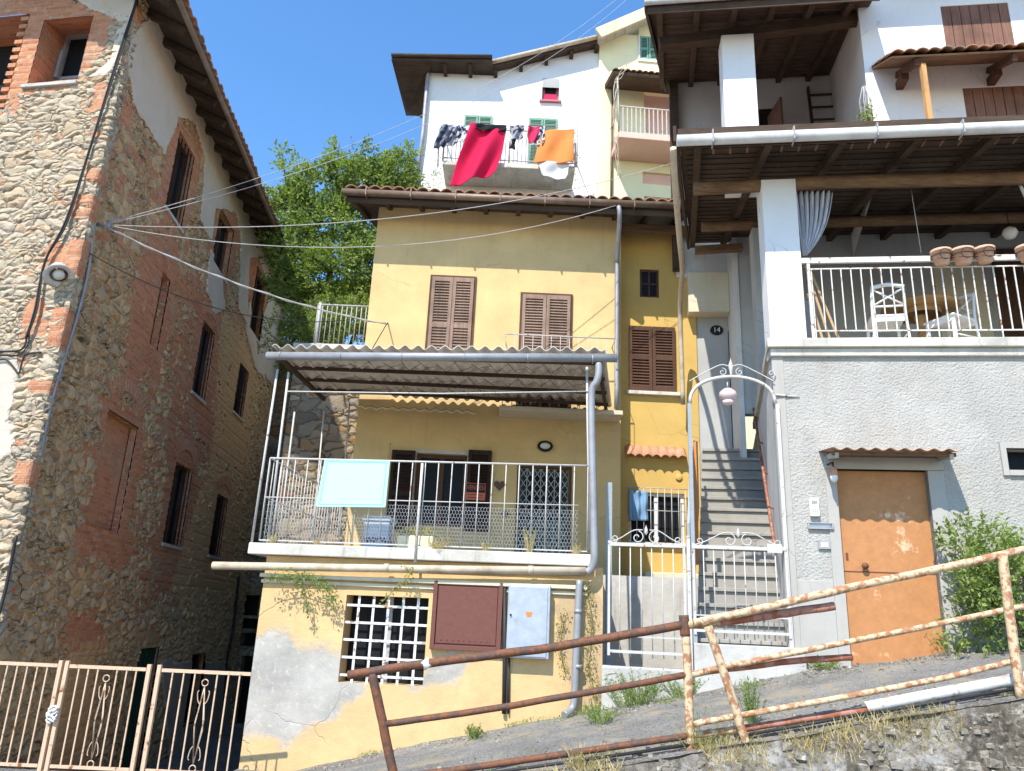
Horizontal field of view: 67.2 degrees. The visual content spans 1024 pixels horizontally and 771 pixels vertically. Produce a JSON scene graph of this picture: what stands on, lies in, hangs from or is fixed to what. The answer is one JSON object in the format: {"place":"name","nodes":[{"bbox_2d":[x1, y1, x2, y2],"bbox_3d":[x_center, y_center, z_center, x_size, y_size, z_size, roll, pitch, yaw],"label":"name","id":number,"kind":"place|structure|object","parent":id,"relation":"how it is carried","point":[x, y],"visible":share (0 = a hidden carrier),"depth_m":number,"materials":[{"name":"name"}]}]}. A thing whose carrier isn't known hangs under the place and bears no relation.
{"place":"outdoors","nodes":[
{"label":"outdoors","id":0,"kind":"place"},
{"bbox_2d":[0,768,54,770],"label":"road","id":1,"kind":"structure","parent":0,"point":[5,769],"depth_m":8.28,"materials":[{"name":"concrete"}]},
{"bbox_2d":[0,660,251,770],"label":"alley gate","id":2,"kind":"structure","parent":1,"relation":"on","point":[67,667],"depth_m":8.18,"materials":[{"name":"beige metal"}]},
{"bbox_2d":[135,723,244,770],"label":"alley path","id":3,"kind":"structure","parent":0,"point":[236,746],"depth_m":15.71,"materials":[{"name":"concrete"}]},
{"bbox_2d":[0,0,298,770],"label":"stone house","id":4,"kind":"structure","parent":3,"relation":"on","point":[128,498],"depth_m":12.27,"materials":[{"name":"stone"}]},
{"bbox_2d":[0,536,17,613],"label":"alley pipe","id":5,"kind":"object","parent":4,"relation":"attached to","point":[8,572],"visible":1,"depth_m":9.22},
{"bbox_2d":[0,333,41,373],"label":"wall cables","id":6,"kind":"object","parent":4,"relation":"attached to","point":[23,357],"depth_m":10.10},
{"bbox_2d":[20,33,88,89],"bbox_3d":[-6.823,-5.057,11.960,0.937,1.441,0.640,0,-17,10],"label":"window","id":7,"kind":"structure","parent":4,"relation":"in","point":[70,59],"depth_m":12.33,"materials":[{"name":"white glass"}]},
{"bbox_2d":[42,262,74,287],"bbox_3d":[-6.034,-1.517,10.302,0.344,0.368,0.379,3,-17,0],"label":"street lamp","id":8,"kind":"object","parent":4,"relation":"attached to","point":[52,275],"visible":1,"depth_m":10.26,"materials":[{"name":"grey metal"}]},
{"bbox_2d":[41,227,95,453],"bbox_3d":[-5.921,-0.652,10.323,0.044,3.263,0.233,4,-17,-4],"label":"cable conduit","id":9,"kind":"object","parent":4,"relation":"attached to","point":[73,326],"visible":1,"depth_m":10.39,"materials":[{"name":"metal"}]},
{"bbox_2d":[25,0,137,337],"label":"cable bundle","id":10,"kind":"object","parent":4,"relation":"attached to","point":[73,201],"visible":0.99,"depth_m":10.78,"materials":[{"name":"rubber"}]},
{"bbox_2d":[97,221,111,228],"bbox_3d":[-5.834,-2.291,10.975,0.252,0.110,0.040,4,-17,-6],"label":"cable bracket","id":11,"kind":"object","parent":4,"relation":"attached to","point":[108,224],"visible":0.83,"depth_m":10.97,"materials":[{"name":"metal"}]},
{"bbox_2d":[109,228,385,323],"bbox_3d":[-3.960,-1.617,12.079,4.382,0.412,0.045,14,-20,-32],"label":"overhead cable","id":12,"kind":"object","parent":11,"relation":"attached to","point":[192,266],"visible":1,"depth_m":11.86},
{"bbox_2d":[110,205,615,247],"bbox_3d":[-1.979,-2.686,12.146,7.732,1.825,0.012,7,-18,-14],"label":"overhead cable","id":13,"kind":"object","parent":11,"relation":"attached to","point":[362,246],"visible":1,"depth_m":11.84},
{"bbox_2d":[111,0,614,221],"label":"overhead cable","id":14,"kind":"object","parent":11,"relation":"attached to","point":[335,150],"visible":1,"depth_m":14.40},
{"bbox_2d":[112,0,625,222],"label":"overhead cable","id":15,"kind":"object","parent":11,"relation":"attached to","point":[346,155],"visible":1,"depth_m":14.34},
{"bbox_2d":[112,163,670,227],"bbox_3d":[-1.389,-3.100,12.176,8.804,2.629,0.012,6,-17,-11],"label":"overhead cable","id":16,"kind":"object","parent":11,"relation":"attached to","point":[383,218],"visible":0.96,"depth_m":11.86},
{"bbox_2d":[121,647,155,767],"bbox_3d":[-6.712,5.756,13.728,0.065,2.063,0.960,4,-17,-4],"label":"door","id":17,"kind":"structure","parent":4,"relation":"in","point":[147,656],"depth_m":13.70,"materials":[{"name":"black paint"}]},
{"bbox_2d":[161,463,189,550],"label":"window","id":18,"kind":"structure","parent":4,"relation":"in","point":[176,495],"depth_m":15.14,"materials":[{"name":"black glass"}]},
{"bbox_2d":[164,134,191,233],"bbox_3d":[-6.156,-3.707,13.971,0.350,1.596,0.959,4,-17,-4],"label":"window","id":19,"kind":"structure","parent":4,"relation":"in","point":[181,157],"depth_m":14.13,"materials":[{"name":"brown glass"}]},
{"bbox_2d":[183,654,199,722],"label":"window","id":20,"kind":"structure","parent":4,"relation":"in","point":[195,657],"depth_m":17.04,"materials":[{"name":"black glass"}]},
{"bbox_2d":[191,322,212,405],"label":"window","id":21,"kind":"structure","parent":4,"relation":"in","point":[202,353],"depth_m":16.08,"materials":[{"name":"black glass"}]},
{"bbox_2d":[207,495,225,559],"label":"window","id":22,"kind":"structure","parent":4,"relation":"in","point":[219,504],"depth_m":17.89,"materials":[{"name":"black glass"}]},
{"bbox_2d":[89,253,344,321],"bbox_3d":[-4.382,-1.371,11.999,4.060,0.495,0.014,18,-23,-40],"label":"overhead cable","id":23,"kind":"object","parent":4,"relation":"attached to","point":[208,305],"visible":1,"depth_m":11.70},
{"bbox_2d":[213,215,227,285],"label":"window","id":24,"kind":"structure","parent":4,"relation":"in","point":[219,250],"depth_m":17.04,"materials":[{"name":"brown glass"}]},
{"bbox_2d":[221,576,239,719],"bbox_3d":[-7.057,6.713,19.264,0.070,3.764,0.462,4,-17,-4],"label":"drain pipe","id":25,"kind":"object","parent":4,"relation":"attached to","point":[233,622],"visible":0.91,"depth_m":19.31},
{"bbox_2d":[232,365,246,422],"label":"window","id":26,"kind":"structure","parent":4,"relation":"in","point":[241,374],"depth_m":19.01,"materials":[{"name":"black glass"}]},
{"bbox_2d":[250,273,261,344],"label":"window","id":27,"kind":"structure","parent":4,"relation":"in","point":[256,295],"depth_m":20.24,"materials":[{"name":"brown glass"}]},
{"bbox_2d":[230,365,292,723],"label":"alley end wall","id":28,"kind":"structure","parent":3,"relation":"on","point":[249,627],"depth_m":21.30,"materials":[{"name":"stone"}]},
{"bbox_2d":[273,374,359,545],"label":"retaining wall","id":29,"kind":"structure","parent":3,"relation":"on","point":[308,408],"depth_m":13.65,"materials":[{"name":"stone"}]},
{"bbox_2d":[293,342,361,348],"bbox_3d":[-3.237,-0.619,14.378,1.563,0.120,0.580,3,-17,0],"label":"coping","id":30,"kind":"object","parent":29,"relation":"on","point":[305,345],"visible":0.14,"depth_m":14.11,"materials":[{"name":"concrete"}]},
{"bbox_2d":[313,302,368,345],"bbox_3d":[-3.077,-1.110,14.415,1.210,0.894,0.060,3,-17,0],"label":"hill railing","id":31,"kind":"object","parent":30,"relation":"on","point":[317,324],"visible":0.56,"depth_m":14.42,"materials":[{"name":"grey metal"}]},
{"bbox_2d":[256,290,369,362],"bbox_3d":[-3.871,-1.049,16.159,2.904,1.986,1.305,3,-17,0],"label":"shrub","id":32,"kind":"object","parent":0,"point":[306,331],"visible":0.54,"depth_m":16.05,"materials":[{"name":"green plant"}]},
{"bbox_2d":[0,0,643,344],"label":"sky","id":33,"kind":"structure","parent":0,"point":[304,73],"materials":[{"name":"blue"}]},
{"bbox_2d":[234,646,1023,770],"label":"sloping street","id":34,"kind":"structure","parent":0,"point":[412,758],"depth_m":7.04,"materials":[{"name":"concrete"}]},
{"bbox_2d":[239,184,700,770],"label":"yellow house","id":35,"kind":"structure","parent":34,"relation":"on","point":[605,280],"depth_m":12.87,"materials":[{"name":"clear paint"}]},
{"bbox_2d":[362,516,396,546],"bbox_3d":[-1.715,1.919,9.925,0.371,0.426,0.340,1,-17,6],"label":"storage bin","id":36,"kind":"object","parent":35,"relation":"on","point":[384,529],"visible":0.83,"depth_m":9.80,"materials":[{"name":"blue plastic"}]},
{"bbox_2d":[339,595,428,685],"bbox_3d":[-1.472,3.008,9.113,0.991,1.000,0.298,1,-17,6],"label":"basement window","id":37,"kind":"structure","parent":35,"relation":"in","point":[393,632],"depth_m":9.15,"materials":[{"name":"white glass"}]},
{"bbox_2d":[211,562,585,574],"bbox_3d":[-1.374,2.147,9.054,4.462,0.192,0.102,1,-17,6],"label":"drain pipe","id":38,"kind":"object","parent":35,"relation":"attached to","point":[460,569],"visible":0.98,"depth_m":9.01,"materials":[{"name":"metal"}]},
{"bbox_2d":[264,567,341,613],"bbox_3d":[-2.452,2.389,9.011,0.950,0.527,0.268,3,-17,0],"label":"hanging vine","id":39,"kind":"object","parent":38,"relation":"hanging from","point":[315,580],"visible":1,"depth_m":9.02,"materials":[{"name":"green plant"}]},
{"bbox_2d":[396,524,436,548],"bbox_3d":[-1.198,1.938,9.766,0.530,0.339,0.296,1,-17,6],"label":"planter","id":40,"kind":"object","parent":35,"relation":"on","point":[423,539],"visible":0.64,"depth_m":9.67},
{"bbox_2d":[259,457,588,562],"bbox_3d":[-1.771,1.673,9.917,5.035,1.229,2.447,-13,-23,41],"label":"terrace railing","id":41,"kind":"object","parent":35,"relation":"on","point":[419,501],"visible":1,"depth_m":9.34,"materials":[{"name":"metal"}]},
{"bbox_2d":[316,459,389,506],"bbox_3d":[-1.943,1.199,9.428,0.866,0.589,0.020,1,-17,6],"label":"blank board","id":42,"kind":"object","parent":41,"relation":"attached to","point":[352,483],"visible":1,"depth_m":9.42,"materials":[{"name":"plastic"}]},
{"bbox_2d":[250,344,616,574],"bbox_3d":[-0.826,1.130,10.870,4.955,3.049,3.631,3,-17,0],"label":"terrace canopy","id":43,"kind":"object","parent":35,"relation":"attached to","point":[578,376],"visible":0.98,"depth_m":10.79,"materials":[{"name":"grey metal"}]},
{"bbox_2d":[386,449,491,531],"bbox_3d":[-1.185,1.725,12.678,1.647,1.360,0.235,3,-17,0],"label":"window","id":44,"kind":"structure","parent":35,"relation":"in","point":[405,468],"depth_m":12.69,"materials":[{"name":"brown glass"}]},
{"bbox_2d":[425,275,476,349],"bbox_3d":[-1.076,-1.104,13.597,0.821,1.714,0.293,3,-17,0],"label":"window","id":45,"kind":"structure","parent":35,"relation":"in","point":[450,316],"depth_m":13.53,"materials":[{"name":"wood"}]},
{"bbox_2d":[429,581,502,651],"bbox_3d":[-0.520,2.662,8.909,0.817,0.765,0.075,1,-17,6],"label":"metal cabinet","id":46,"kind":"object","parent":35,"relation":"attached to","point":[466,617],"visible":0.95,"depth_m":8.88,"materials":[{"name":"metal"}]},
{"bbox_2d":[465,483,485,500],"bbox_3d":[-0.593,1.728,12.548,0.323,0.276,0.013,3,-17,0],"label":"sale sign","id":47,"kind":"object","parent":35,"relation":"attached to","point":[471,491],"visible":0.88,"depth_m":12.55,"materials":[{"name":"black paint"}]},
{"bbox_2d":[502,587,509,713],"bbox_3d":[-0.070,2.998,8.759,0.138,1.360,0.048,1,-17,6],"label":"conduit","id":48,"kind":"object","parent":35,"relation":"attached to","point":[504,672],"visible":0.89,"depth_m":8.70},
{"bbox_2d":[506,584,550,658],"bbox_3d":[0.190,2.686,8.784,0.482,0.799,0.170,1,-17,6],"label":"meter cabinet","id":49,"kind":"object","parent":35,"relation":"attached to","point":[528,617],"visible":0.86,"depth_m":8.73,"materials":[{"name":"grey metal"}]},
{"bbox_2d":[514,465,571,553],"bbox_3d":[0.505,2.165,12.616,0.901,1.697,0.220,3,-17,0],"label":"door","id":50,"kind":"structure","parent":35,"relation":"in","point":[539,476],"depth_m":12.67,"materials":[{"name":"grey paint"}]},
{"bbox_2d":[516,292,572,407],"bbox_3d":[0.570,-0.571,13.457,0.924,2.154,0.293,3,-17,0],"label":"window","id":51,"kind":"structure","parent":35,"relation":"in","point":[538,316],"depth_m":13.50,"materials":[{"name":"wood"}]},
{"bbox_2d":[561,580,582,718],"bbox_3d":[0.675,2.925,8.606,0.250,1.472,0.116,13,-20,-30],"label":"downpipe","id":52,"kind":"object","parent":35,"relation":"attached to","point":[576,666],"visible":0.9,"depth_m":8.59,"materials":[{"name":"metal"}]},
{"bbox_2d":[581,582,600,705],"bbox_3d":[0.900,2.904,8.691,0.302,1.337,0.204,-2,-18,16],"label":"climbing vine","id":53,"kind":"object","parent":35,"relation":"attached to","point":[591,632],"visible":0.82,"depth_m":8.68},
{"bbox_2d":[629,490,647,520],"bbox_3d":[2.124,2.015,12.934,0.333,0.501,0.083,3,-17,0],"label":"blue towel","id":54,"kind":"object","parent":35,"relation":"hanging from","point":[638,505],"visible":1,"depth_m":12.93,"materials":[{"name":"fabric"}]},
{"bbox_2d":[640,270,658,297],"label":"window","id":55,"kind":"structure","parent":35,"relation":"in","point":[649,279],"depth_m":14.30,"materials":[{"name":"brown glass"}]},
{"bbox_2d":[625,325,680,396],"bbox_3d":[2.528,-0.416,13.877,0.991,1.297,0.310,3,-17,0],"label":"window","id":56,"kind":"structure","parent":35,"relation":"in","point":[652,352],"depth_m":13.78,"materials":[{"name":"wood"}]},
{"bbox_2d":[626,486,687,547],"bbox_3d":[2.442,2.225,13.007,1.063,0.965,0.228,3,-17,0],"label":"window","id":57,"kind":"structure","parent":35,"relation":"in","point":[665,511],"depth_m":13.05,"materials":[{"name":"white plastic"}]},
{"bbox_2d":[559,738,613,770],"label":"dry weed","id":58,"kind":"object","parent":34,"relation":"on","point":[570,763],"visible":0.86,"depth_m":5.31,"materials":[{"name":"yellow plant"}]},
{"bbox_2d":[574,700,633,723],"bbox_3d":[0.834,3.140,7.423,0.461,0.201,0.594,8,-18,-18],"label":"weed","id":59,"kind":"object","parent":34,"relation":"on","point":[594,713],"visible":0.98,"depth_m":7.38,"materials":[{"name":"green plant"}]},
{"bbox_2d":[347,602,868,770],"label":"street railing","id":60,"kind":"object","parent":34,"relation":"on","point":[684,624],"visible":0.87,"depth_m":5.50,"materials":[{"name":"brown metal"}]},
{"bbox_2d":[605,482,611,664],"bbox_3d":[1.163,2.424,9.282,0.070,2.500,0.200,1,-17,6],"label":"gate post","id":61,"kind":"object","parent":34,"relation":"on","point":[608,525],"visible":0.5,"depth_m":9.29,"materials":[{"name":"grey metal"}]},
{"bbox_2d":[600,673,666,707],"bbox_3d":[1.238,3.197,8.126,0.764,0.354,0.817,3,-17,0],"label":"weed","id":62,"kind":"object","parent":34,"relation":"on","point":[628,700],"visible":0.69,"depth_m":8.05,"materials":[{"name":"green plant"}]},
{"bbox_2d":[606,665,671,705],"bbox_3d":[1.353,3.177,8.170,0.720,0.382,0.661,3,-17,0],"label":"weed","id":63,"kind":"object","parent":34,"relation":"on","point":[650,693],"visible":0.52,"depth_m":8.08,"materials":[{"name":"green plant"}]},
{"bbox_2d":[601,665,683,709],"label":"gate sill","id":64,"kind":"structure","parent":34,"relation":"on","point":[606,699],"depth_m":8.38,"materials":[{"name":"concrete"}]},
{"bbox_2d":[607,526,692,670],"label":"garden gate","id":65,"kind":"structure","parent":64,"relation":"on","point":[651,545],"depth_m":8.68,"materials":[{"name":"metal"}]},
{"bbox_2d":[602,575,698,668],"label":"stone wall","id":66,"kind":"structure","parent":34,"relation":"on","point":[648,660],"depth_m":10.13,"materials":[{"name":"concrete"}]},
{"bbox_2d":[356,665,1012,770],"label":"street weeds","id":67,"kind":"object","parent":34,"relation":"on","point":[599,706],"visible":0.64,"depth_m":7.59,"materials":[{"name":"green plant"}]},
{"bbox_2d":[671,719,737,750],"bbox_3d":[1.343,2.475,5.401,0.471,0.276,0.439,13,-20,-31],"label":"dry weed","id":68,"kind":"object","parent":34,"relation":"on","point":[703,742],"visible":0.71,"depth_m":5.36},
{"bbox_2d":[687,407,806,692],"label":"stone staircase","id":69,"kind":"structure","parent":34,"relation":"on","point":[734,491],"depth_m":9.94,"materials":[{"name":"stone"}]},
{"bbox_2d":[687,358,799,648],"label":"arched gate","id":70,"kind":"structure","parent":69,"relation":"on","point":[774,548],"depth_m":8.71,"materials":[{"name":"metal"}]},
{"bbox_2d":[719,382,736,405],"bbox_3d":[2.591,0.099,9.251,0.210,0.290,0.210,3,-17,0],"label":"gate lantern","id":71,"kind":"object","parent":70,"relation":"hanging from","point":[727,396],"visible":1,"depth_m":9.17,"materials":[{"name":"white glass"}]},
{"bbox_2d":[735,675,766,723],"bbox_3d":[1.876,2.477,6.091,0.250,0.352,0.232,18,-23,-41],"label":"weed","id":72,"kind":"object","parent":34,"relation":"on","point":[749,707],"visible":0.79,"depth_m":6.06,"materials":[{"name":"green plant"}]},
{"bbox_2d":[495,687,1013,770],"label":"street cables","id":73,"kind":"object","parent":34,"relation":"on","point":[776,729],"visible":0.58,"depth_m":5.43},
{"bbox_2d":[644,0,1023,668],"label":"grey house","id":74,"kind":"structure","parent":34,"relation":"on","point":[732,72],"depth_m":10.16,"materials":[{"name":"paint"}]},
{"bbox_2d":[767,97,783,124],"bbox_3d":[4.939,-3.767,14.227,0.040,3.343,0.475,6,-17,-10],"label":"open shutter door","id":75,"kind":"structure","parent":74,"relation":"attached to","point":[775,116],"depth_m":14.53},
{"bbox_2d":[796,189,832,255],"bbox_3d":[3.950,-2.111,10.014,0.492,0.924,0.093,0,-17,8],"label":"curtain","id":76,"kind":"object","parent":74,"relation":"hanging from","point":[813,208],"visible":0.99,"depth_m":10.04,"materials":[{"name":"fabric"}]},
{"bbox_2d":[806,86,834,122],"bbox_3d":[5.913,-3.996,14.206,0.595,3.858,0.384,0,-17,8],"label":"ladder","id":77,"kind":"object","parent":74,"relation":"attached to","point":[811,107],"visible":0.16,"depth_m":14.74,"materials":[{"name":"brown wood"}]},
{"bbox_2d":[856,86,876,120],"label":"hanging plant","id":78,"kind":"object","parent":74,"relation":"hanging from","point":[867,116],"visible":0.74,"depth_m":11.10,"materials":[{"name":"green plant"}]},
{"bbox_2d":[864,283,910,337],"bbox_3d":[4.753,-0.816,9.781,0.439,0.860,0.513,-2,-18,13],"label":"chair","id":79,"kind":"object","parent":74,"relation":"on","point":[891,322],"visible":0.73,"depth_m":9.67,"materials":[{"name":"plastic"}]},
{"bbox_2d":[837,471,944,664],"bbox_3d":[4.180,2.011,8.565,0.992,2.147,0.108,0,-17,8],"label":"door","id":80,"kind":"structure","parent":74,"relation":"in","point":[884,515],"depth_m":8.60,"materials":[{"name":"orange metal"}]},
{"bbox_2d":[819,447,964,460],"bbox_3d":[4.225,0.764,8.633,1.400,0.169,0.475,0,-17,8],"label":"door canopy","id":81,"kind":"object","parent":74,"relation":"attached to","point":[938,454],"visible":1,"depth_m":8.51,"materials":[{"name":"tile"}]},
{"bbox_2d":[801,254,1023,337],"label":"terrace railing","id":82,"kind":"object","parent":74,"relation":"on","point":[889,259],"visible":0.88,"depth_m":9.44,"materials":[{"name":"metal"}]},
{"bbox_2d":[930,247,952,266],"bbox_3d":[5.244,-1.564,9.393,0.240,0.178,0.266,3,-17,0],"label":"flower pot","id":83,"kind":"object","parent":82,"relation":"on","point":[940,256],"visible":1,"depth_m":9.34,"materials":[{"name":"ceramic"}]},
{"bbox_2d":[950,245,978,266],"bbox_3d":[5.485,-1.569,9.361,0.269,0.178,0.298,3,-17,0],"label":"flower pot","id":84,"kind":"object","parent":82,"relation":"on","point":[962,256],"visible":0.95,"depth_m":9.29,"materials":[{"name":"ceramic"}]},
{"bbox_2d":[973,244,999,264],"bbox_3d":[5.734,-1.581,9.333,0.240,0.178,0.266,3,-17,0],"label":"flower pot","id":85,"kind":"object","parent":82,"relation":"on","point":[985,253],"visible":0.94,"depth_m":9.28,"materials":[{"name":"ceramic"}]},
{"bbox_2d":[880,294,960,336],"bbox_3d":[5.337,-0.660,10.010,0.940,0.748,0.940,3,-17,0],"label":"round table","id":86,"kind":"object","parent":74,"relation":"on","point":[930,307],"visible":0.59,"depth_m":9.95,"materials":[{"name":"brown wood"}]},
{"bbox_2d":[871,42,1023,118],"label":"tiled awning","id":87,"kind":"object","parent":74,"relation":"on","point":[1000,56],"visible":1,"depth_m":10.71,"materials":[{"name":"brown wood"}]},
{"bbox_2d":[923,293,980,336],"bbox_3d":[5.585,-0.782,9.770,0.513,0.860,0.439,9,-18,-21],"label":"chair","id":88,"kind":"object","parent":74,"relation":"on","point":[953,321],"visible":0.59,"depth_m":9.71,"materials":[{"name":"plastic"}]},
{"bbox_2d":[992,249,1023,336],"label":"inner door","id":89,"kind":"structure","parent":74,"relation":"in","point":[1010,280],"depth_m":12.59,"materials":[{"name":"wood"}]},
{"bbox_2d":[998,443,1023,475],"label":"window","id":90,"kind":"structure","parent":74,"relation":"in","point":[1012,463],"depth_m":8.68,"materials":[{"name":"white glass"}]},
{"bbox_2d":[692,546,1023,741],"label":"street railing","id":91,"kind":"object","parent":34,"relation":"on","point":[1009,608],"visible":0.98,"depth_m":5.55,"materials":[{"name":"metal"}]},
{"bbox_2d":[862,671,1023,710],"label":"ground pipe","id":92,"kind":"object","parent":34,"relation":"on","point":[968,688],"visible":0.77,"depth_m":5.62,"materials":[{"name":"plastic"}]},
{"bbox_2d":[931,507,1023,657],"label":"bush","id":93,"kind":"object","parent":34,"relation":"on","point":[989,570],"visible":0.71,"depth_m":7.92,"materials":[{"name":"green plant"}]},
{"bbox_2d":[526,702,966,770],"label":"dry grass","id":94,"kind":"structure","parent":0,"point":[809,746],"depth_m":5.27,"materials":[{"name":"plant"}]},
{"bbox_2d":[595,697,1023,770],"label":"rocky bank","id":95,"kind":"structure","parent":0,"point":[1006,732],"depth_m":5.22,"materials":[{"name":"stone"}]},
{"bbox_2d":[657,702,1023,770],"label":"loose stones","id":96,"kind":"object","parent":95,"relation":"on","point":[1016,711],"visible":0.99,"depth_m":5.18,"materials":[{"name":"stone"}]},
{"bbox_2d":[804,298,818,337],"bbox_3d":[3.907,-0.714,10.243,0.278,0.859,0.270,0,-17,8],"label":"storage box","id":97,"kind":"object","parent":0,"point":[807,317],"visible":0.09,"depth_m":10.17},
{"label":"hillside","id":98,"kind":"structure","parent":0,"visible":0},
{"bbox_2d":[254,133,426,346],"bbox_3d":[-4.176,-3.079,18.816,4.528,7.779,2.535,8,-18,-18],"label":"tree","id":99,"kind":"object","parent":98,"relation":"on","point":[299,203],"visible":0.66,"depth_m":18.61,"materials":[{"name":"green plant"}]},
{"bbox_2d":[391,35,598,197],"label":"white house","id":100,"kind":"structure","parent":98,"relation":"on","point":[559,88],"depth_m":25.82,"materials":[{"name":"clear paint"}]},
{"bbox_2d":[443,119,576,130],"bbox_3d":[-0.041,-8.121,24.055,4.208,0.065,0.254,3,-17,0],"label":"clothes line","id":101,"kind":"object","parent":100,"relation":"attached to","point":[508,123],"visible":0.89,"depth_m":23.94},
{"bbox_2d":[433,124,453,148],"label":"trousers","id":102,"kind":"object","parent":101,"relation":"hanging from","point":[441,140],"visible":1,"depth_m":23.84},
{"bbox_2d":[450,123,506,185],"bbox_3d":[-1.018,-7.020,23.571,1.628,2.319,0.393,3,-17,0],"label":"bed sheet","id":103,"kind":"object","parent":101,"relation":"hanging from","point":[480,154],"visible":1,"depth_m":23.64,"materials":[{"name":"fabric"}]},
{"bbox_2d":[537,161,569,179],"bbox_3d":[1.250,-6.568,23.583,1.041,0.624,0.164,3,-17,0],"label":"white cloth","id":104,"kind":"object","parent":101,"relation":"hanging from","point":[553,169],"visible":1,"depth_m":23.60,"materials":[{"name":"fabric"}]},
{"bbox_2d":[534,129,573,163],"bbox_3d":[1.310,-7.404,23.799,1.233,1.267,0.118,3,-17,0],"label":"towel","id":105,"kind":"object","parent":101,"relation":"hanging from","point":[557,146],"visible":1,"depth_m":23.77,"materials":[{"name":"fabric"}]},
{"bbox_2d":[527,117,557,164],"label":"window","id":106,"kind":"structure","parent":100,"relation":"in","point":[548,122],"depth_m":25.65,"materials":[{"name":"green paint"}]},
{"bbox_2d":[539,87,560,102],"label":"window","id":107,"kind":"structure","parent":100,"relation":"in","point":[549,95],"depth_m":26.15,"materials":[{"name":"red glass"}]},
{"bbox_2d":[595,7,755,448],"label":"pale yellow house","id":108,"kind":"structure","parent":98,"relation":"on","point":[643,121],"depth_m":25.43,"materials":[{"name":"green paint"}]},
{"bbox_2d":[613,61,631,176],"bbox_3d":[3.458,-8.401,24.103,0.640,4.176,0.256,3,-17,0],"label":"drain pipe","id":109,"kind":"object","parent":108,"relation":"attached to","point":[616,117],"visible":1,"depth_m":24.02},
{"bbox_2d":[638,35,656,62],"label":"window","id":110,"kind":"structure","parent":108,"relation":"in","point":[646,53],"depth_m":26.60,"materials":[{"name":"green paint"}]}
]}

